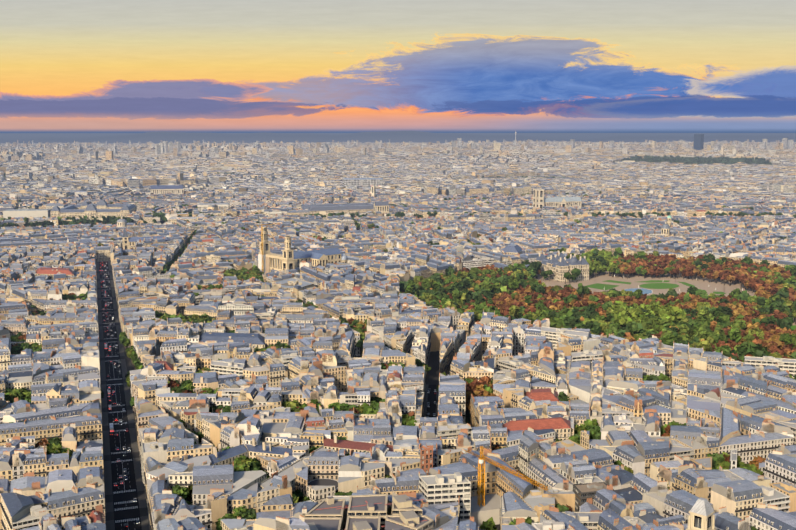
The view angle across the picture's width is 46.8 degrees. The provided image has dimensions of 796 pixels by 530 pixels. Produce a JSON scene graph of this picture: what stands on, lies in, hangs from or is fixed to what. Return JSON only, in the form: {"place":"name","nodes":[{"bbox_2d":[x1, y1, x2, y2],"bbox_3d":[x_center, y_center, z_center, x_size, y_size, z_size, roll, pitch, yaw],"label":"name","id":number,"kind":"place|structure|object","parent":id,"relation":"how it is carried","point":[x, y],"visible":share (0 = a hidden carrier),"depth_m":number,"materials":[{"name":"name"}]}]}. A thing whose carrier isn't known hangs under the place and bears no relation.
{"place":"outdoors","nodes":[
{"label":"outdoors","id":0,"kind":"place"},
{"bbox_2d":[0,131,795,529],"bbox_3d":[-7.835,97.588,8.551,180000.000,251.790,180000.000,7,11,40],"label":"ground","id":1,"kind":"structure","parent":0,"point":[324,137],"depth_m":18147.71,"materials":[{"name":"grey"}]},
{"bbox_2d":[96,261,438,529],"bbox_3d":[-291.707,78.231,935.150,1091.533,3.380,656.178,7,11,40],"label":"street","id":2,"kind":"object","parent":1,"relation":"on","point":[123,482],"visible":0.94,"depth_m":689.34,"materials":[{"name":"black asphalt"}]},
{"bbox_2d":[0,132,793,529],"bbox_3d":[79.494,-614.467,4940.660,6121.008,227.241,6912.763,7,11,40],"label":"landmark buildings","id":3,"kind":"structure","parent":1,"relation":"on","point":[486,508],"depth_m":2137.22,"materials":[{"name":"limestone"},{"name":"slate"},{"name":"zinc"}]},
{"bbox_2d":[0,265,795,529],"bbox_3d":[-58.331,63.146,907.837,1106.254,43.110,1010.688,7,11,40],"label":"city","id":4,"kind":"object","parent":1,"relation":"on","point":[276,405],"visible":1,"depth_m":619.70,"materials":[{"name":"stone"}]},
{"bbox_2d":[0,153,795,303],"bbox_3d":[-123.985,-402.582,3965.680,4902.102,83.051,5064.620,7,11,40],"label":"city buildings","id":5,"kind":"structure","parent":1,"relation":"on","point":[738,210],"depth_m":2124.35,"materials":[{"name":"stone"}]},
{"bbox_2d":[0,139,795,162],"bbox_3d":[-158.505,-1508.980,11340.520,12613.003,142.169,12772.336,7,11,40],"label":"city","id":6,"kind":"object","parent":1,"relation":"on","point":[47,151],"visible":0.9,"depth_m":6602.48,"materials":[{"name":"stone"}]},
{"bbox_2d":[398,247,795,379],"bbox_3d":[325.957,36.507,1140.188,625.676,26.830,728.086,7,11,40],"label":"park","id":7,"kind":"structure","parent":1,"relation":"on","point":[738,310],"depth_m":1104.99,"materials":[{"name":"plant"}]},
{"bbox_2d":[0,0,795,132],"label":"sky","id":8,"kind":"structure","parent":0,"point":[67,66],"materials":[{"name":"blue"}]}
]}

